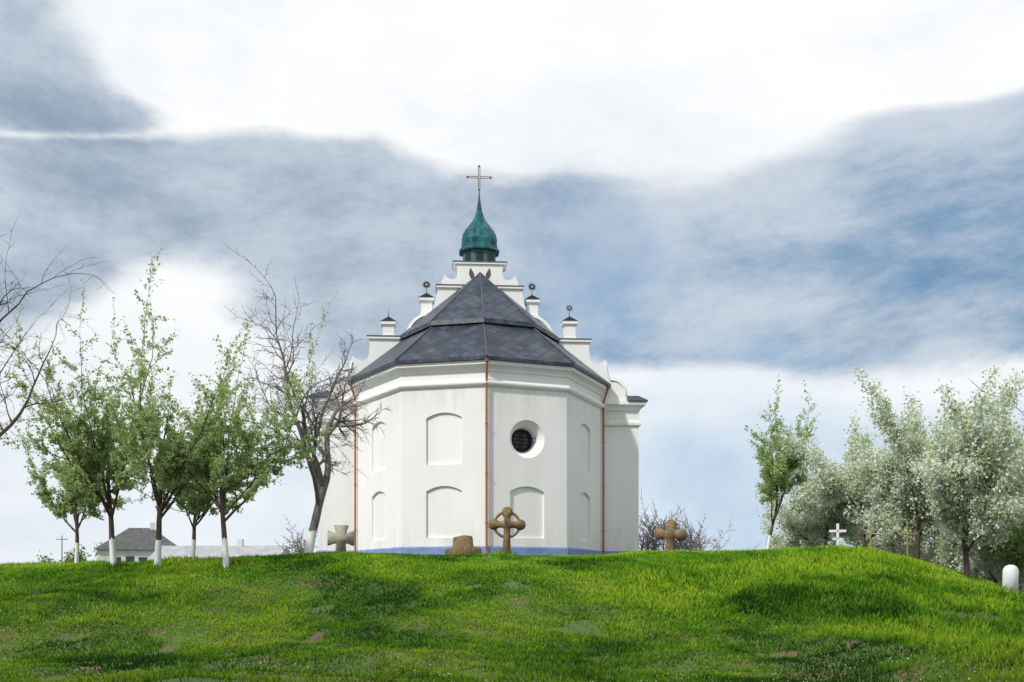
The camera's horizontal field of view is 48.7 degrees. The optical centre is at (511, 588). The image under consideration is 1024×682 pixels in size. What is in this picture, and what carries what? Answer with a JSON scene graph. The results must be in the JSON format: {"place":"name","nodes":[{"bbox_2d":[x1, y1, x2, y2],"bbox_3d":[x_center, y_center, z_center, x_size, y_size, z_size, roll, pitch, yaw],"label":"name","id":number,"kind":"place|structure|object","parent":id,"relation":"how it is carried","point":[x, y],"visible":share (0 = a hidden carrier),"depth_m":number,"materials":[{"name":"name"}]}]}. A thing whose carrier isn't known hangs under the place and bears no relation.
{"place":"outdoors","nodes":[
{"label":"outdoors","id":0,"kind":"place"},
{"bbox_2d":[0,544,1023,681],"bbox_3d":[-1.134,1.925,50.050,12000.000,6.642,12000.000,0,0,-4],"label":"ground","id":1,"kind":"structure","parent":0,"point":[578,627],"depth_m":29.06,"materials":[{"name":"green plant"}]},
{"bbox_2d":[37,549,64,562],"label":"bush","id":2,"kind":"object","parent":1,"relation":"on","point":[48,559],"visible":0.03,"depth_m":133.43,"materials":[{"name":"green plant"}]},
{"bbox_2d":[0,215,119,451],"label":"bare tree","id":3,"kind":"object","parent":1,"relation":"on","point":[9,426],"visible":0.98,"depth_m":32.21,"materials":[{"name":"brown plant"}]},
{"bbox_2d":[56,535,67,560],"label":"utility pole","id":4,"kind":"object","parent":1,"relation":"on","point":[61,539],"visible":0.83,"depth_m":189.94,"materials":[{"name":"grey wood"}]},
{"bbox_2d":[59,544,90,562],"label":"bush","id":5,"kind":"object","parent":1,"relation":"on","point":[81,558],"visible":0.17,"depth_m":120.92,"materials":[{"name":"green plant"}]},
{"bbox_2d":[9,371,153,563],"bbox_3d":[-15.671,-4.347,41.787,5.860,7.551,4.885,0,0,31],"label":"young tree","id":6,"kind":"object","parent":1,"relation":"on","point":[73,498],"visible":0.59,"depth_m":41.42,"materials":[{"name":"green plant"}]},
{"bbox_2d":[0,245,186,564],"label":"young tree","id":7,"kind":"object","parent":1,"relation":"on","point":[97,456],"visible":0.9,"depth_m":36.59,"materials":[{"name":"green plant"}]},
{"bbox_2d":[93,542,101,558],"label":"bush","id":8,"kind":"object","parent":1,"relation":"on","point":[96,552],"visible":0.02,"depth_m":125.79,"materials":[{"name":"green plant"}]},
{"bbox_2d":[94,523,176,562],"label":"house","id":9,"kind":"structure","parent":1,"relation":"on","point":[135,544],"depth_m":125.30,"materials":[{"name":"grey"}]},
{"bbox_2d":[86,243,257,567],"bbox_3d":[-10.936,-5.301,36.413,5.246,9.659,8.852,0,0,-16],"label":"young tree","id":10,"kind":"object","parent":1,"relation":"on","point":[161,469],"visible":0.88,"depth_m":35.53,"materials":[{"name":"green plant"}]},
{"bbox_2d":[127,351,264,558],"bbox_3d":[-11.235,-4.563,40.328,5.283,7.700,4.070,0,0,-4],"label":"young tree","id":11,"kind":"object","parent":1,"relation":"on","point":[204,504],"visible":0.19,"depth_m":41.13,"materials":[{"name":"green plant"}]},
{"bbox_2d":[147,539,290,559],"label":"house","id":12,"kind":"structure","parent":1,"relation":"on","point":[240,548],"depth_m":102.86,"materials":[{"name":"paint"}]},
{"bbox_2d":[123,291,341,567],"bbox_3d":[-9.344,-5.213,36.851,7.485,9.443,3.665,0,0,-4],"label":"young tree","id":13,"kind":"object","parent":1,"relation":"on","point":[212,472],"visible":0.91,"depth_m":36.73,"materials":[{"name":"green plant"}]},
{"bbox_2d":[185,248,394,552],"bbox_3d":[-6.535,-6.651,40.886,8.653,11.436,8.812,0,0,37],"label":"bare tree","id":14,"kind":"object","parent":1,"relation":"on","point":[320,480],"visible":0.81,"depth_m":41.22,"materials":[{"name":"brown plant"}]},
{"bbox_2d":[276,519,317,553],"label":"bare shrub","id":15,"kind":"object","parent":1,"relation":"on","point":[300,549],"visible":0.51,"depth_m":69.92,"materials":[{"name":"grey plant"}]},
{"bbox_2d":[327,525,354,551],"bbox_3d":[-6.884,-1.742,45.496,1.064,1.624,0.269,1,0,-5],"label":"stone cross","id":16,"kind":"object","parent":1,"relation":"on","point":[340,537],"visible":0.84,"depth_m":45.37,"materials":[{"name":"beige stone"}]},
{"bbox_2d":[445,535,481,554],"bbox_3d":[-1.922,-1.499,44.512,1.431,1.183,0.291,-3,-1,6],"label":"stone","id":17,"kind":"object","parent":1,"relation":"on","point":[462,544],"visible":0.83,"depth_m":44.37,"materials":[{"name":"beige stone"}]},
{"bbox_2d":[310,165,647,555],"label":"church","id":18,"kind":"structure","parent":1,"relation":"on","point":[493,391],"depth_m":51.70,"materials":[{"name":"paint"}]},
{"bbox_2d":[488,507,525,553],"bbox_3d":[-0.202,-2.040,43.995,1.460,2.287,0.224,1,0,-2],"label":"stone cross","id":19,"kind":"object","parent":1,"relation":"on","point":[506,524],"visible":0.98,"depth_m":43.89,"materials":[{"name":"beige stone"}]},
{"bbox_2d":[639,521,664,550],"bbox_3d":[7.142,-2.321,59.896,1.734,2.812,2.680,0,0,32],"label":"bare shrub","id":20,"kind":"object","parent":1,"relation":"on","point":[648,546],"visible":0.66,"depth_m":59.91,"materials":[{"name":"grey plant"}]},
{"bbox_2d":[639,490,683,549],"bbox_3d":[8.077,-3.367,63.644,3.861,4.919,6.830,0,0,17],"label":"bare shrub","id":21,"kind":"object","parent":1,"relation":"on","point":[657,526],"visible":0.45,"depth_m":64.12,"materials":[{"name":"grey plant"}]},
{"bbox_2d":[654,520,686,550],"bbox_3d":[6.289,-1.904,44.974,1.303,1.676,0.269,4,2,9],"label":"stone cross","id":22,"kind":"object","parent":1,"relation":"on","point":[670,534],"visible":0.94,"depth_m":44.84,"materials":[{"name":"beige stone"}]},
{"bbox_2d":[661,522,707,549],"bbox_3d":[9.140,-2.352,59.905,2.338,2.852,2.942,0,0,30],"label":"bare shrub","id":23,"kind":"object","parent":1,"relation":"on","point":[678,546],"visible":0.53,"depth_m":60.02,"materials":[{"name":"grey plant"}]},
{"bbox_2d":[672,504,732,550],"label":"bare shrub","id":24,"kind":"object","parent":1,"relation":"on","point":[691,537],"visible":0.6,"depth_m":68.07,"materials":[{"name":"grey plant"}]},
{"bbox_2d":[744,375,821,548],"bbox_3d":[10.744,-4.783,45.507,2.584,7.418,4.389,0,0,33],"label":"young tree","id":25,"kind":"object","parent":1,"relation":"on","point":[777,474],"visible":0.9,"depth_m":45.38,"materials":[{"name":"green plant"}]},
{"bbox_2d":[759,513,842,548],"bbox_3d":[15.355,-2.694,58.945,5.296,5.503,4.269,0,0,-4],"label":"bush","id":26,"kind":"object","parent":1,"relation":"on","point":[775,537],"visible":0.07,"depth_m":58.53,"materials":[{"name":"green plant"}]},
{"bbox_2d":[753,432,868,547],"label":"orchard tree","id":27,"kind":"object","parent":1,"relation":"on","point":[815,526],"visible":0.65,"depth_m":48.59,"materials":[{"name":"green plant"}]},
{"bbox_2d":[829,523,845,545],"bbox_3d":[11.948,-1.785,41.500,0.600,1.200,0.090,0,0,9],"label":"white grave cross","id":28,"kind":"object","parent":1,"relation":"on","point":[837,531],"visible":0.88,"depth_m":41.46,"materials":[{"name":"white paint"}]},
{"bbox_2d":[763,385,951,547],"bbox_3d":[14.560,-4.349,44.037,8.522,6.928,6.223,0,0,-4],"label":"orchard tree","id":29,"kind":"object","parent":1,"relation":"on","point":[832,483],"visible":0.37,"depth_m":44.78,"materials":[{"name":"green plant"}]},
{"bbox_2d":[793,472,939,560],"bbox_3d":[17.408,-2.547,51.032,7.365,7.078,10.494,0,0,-4],"label":"bush","id":30,"kind":"object","parent":1,"relation":"on","point":[878,544],"visible":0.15,"depth_m":49.82,"materials":[{"name":"green plant"}]},
{"bbox_2d":[862,519,878,546],"bbox_3d":[12.992,-1.804,41.000,0.600,1.400,0.036,0,0,-4],"label":"cross","id":31,"kind":"object","parent":1,"relation":"on","point":[870,529],"visible":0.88,"depth_m":40.98,"materials":[{"name":"beige paint"}]},
{"bbox_2d":[897,522,916,555],"bbox_3d":[13.979,-1.594,40.000,0.700,1.550,0.036,0,0,-2],"label":"cross","id":32,"kind":"object","parent":1,"relation":"on","point":[907,533],"visible":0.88,"depth_m":39.98,"materials":[{"name":"beige paint"}]},
{"bbox_2d":[843,366,991,558],"bbox_3d":[15.418,-4.312,42.057,6.922,7.312,5.417,0,0,-4],"label":"orchard tree","id":33,"kind":"object","parent":1,"relation":"on","point":[892,518],"visible":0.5,"depth_m":41.83,"materials":[{"name":"green plant"}]},
{"bbox_2d":[931,530,951,565],"bbox_3d":[14.985,-1.280,39.500,0.700,1.550,0.036,0,0,4],"label":"cross","id":34,"kind":"object","parent":1,"relation":"on","point":[940,541],"visible":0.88,"depth_m":39.48,"materials":[{"name":"beige paint"}]},
{"bbox_2d":[885,456,1023,591],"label":"bush","id":35,"kind":"object","parent":1,"relation":"on","point":[935,558],"visible":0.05,"depth_m":49.55,"materials":[{"name":"green plant"}]},
{"bbox_2d":[903,359,1023,578],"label":"orchard tree","id":36,"kind":"object","parent":1,"relation":"on","point":[961,473],"visible":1,"depth_m":35.39,"materials":[{"name":"green plant"}]},
{"bbox_2d":[921,525,1023,592],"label":"bush","id":37,"kind":"object","parent":1,"relation":"on","point":[943,550],"depth_m":52.98,"materials":[{"name":"green plant"}]},
{"bbox_2d":[938,469,1023,587],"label":"bush","id":38,"kind":"object","parent":1,"relation":"on","point":[979,569],"visible":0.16,"depth_m":41.74,"materials":[{"name":"green plant"}]},
{"bbox_2d":[939,380,1023,534],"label":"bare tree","id":39,"kind":"object","parent":1,"relation":"on","point":[997,396],"depth_m":58.20,"materials":[{"name":"brown plant"}]},
{"bbox_2d":[968,493,1023,586],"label":"bush","id":40,"kind":"object","parent":1,"relation":"on","point":[1015,550],"visible":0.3,"depth_m":40.15,"materials":[{"name":"green plant"}]},
{"bbox_2d":[1002,565,1018,592],"bbox_3d":[15.636,-0.224,35.495,0.480,1.044,0.120,2,1,0],"label":"gravestone","id":41,"kind":"object","parent":1,"relation":"on","point":[1010,575],"visible":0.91,"depth_m":35.44,"materials":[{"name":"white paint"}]},
{"bbox_2d":[0,0,1023,563],"label":"sky","id":42,"kind":"structure","parent":0,"point":[726,198],"materials":[{"name":"white"}]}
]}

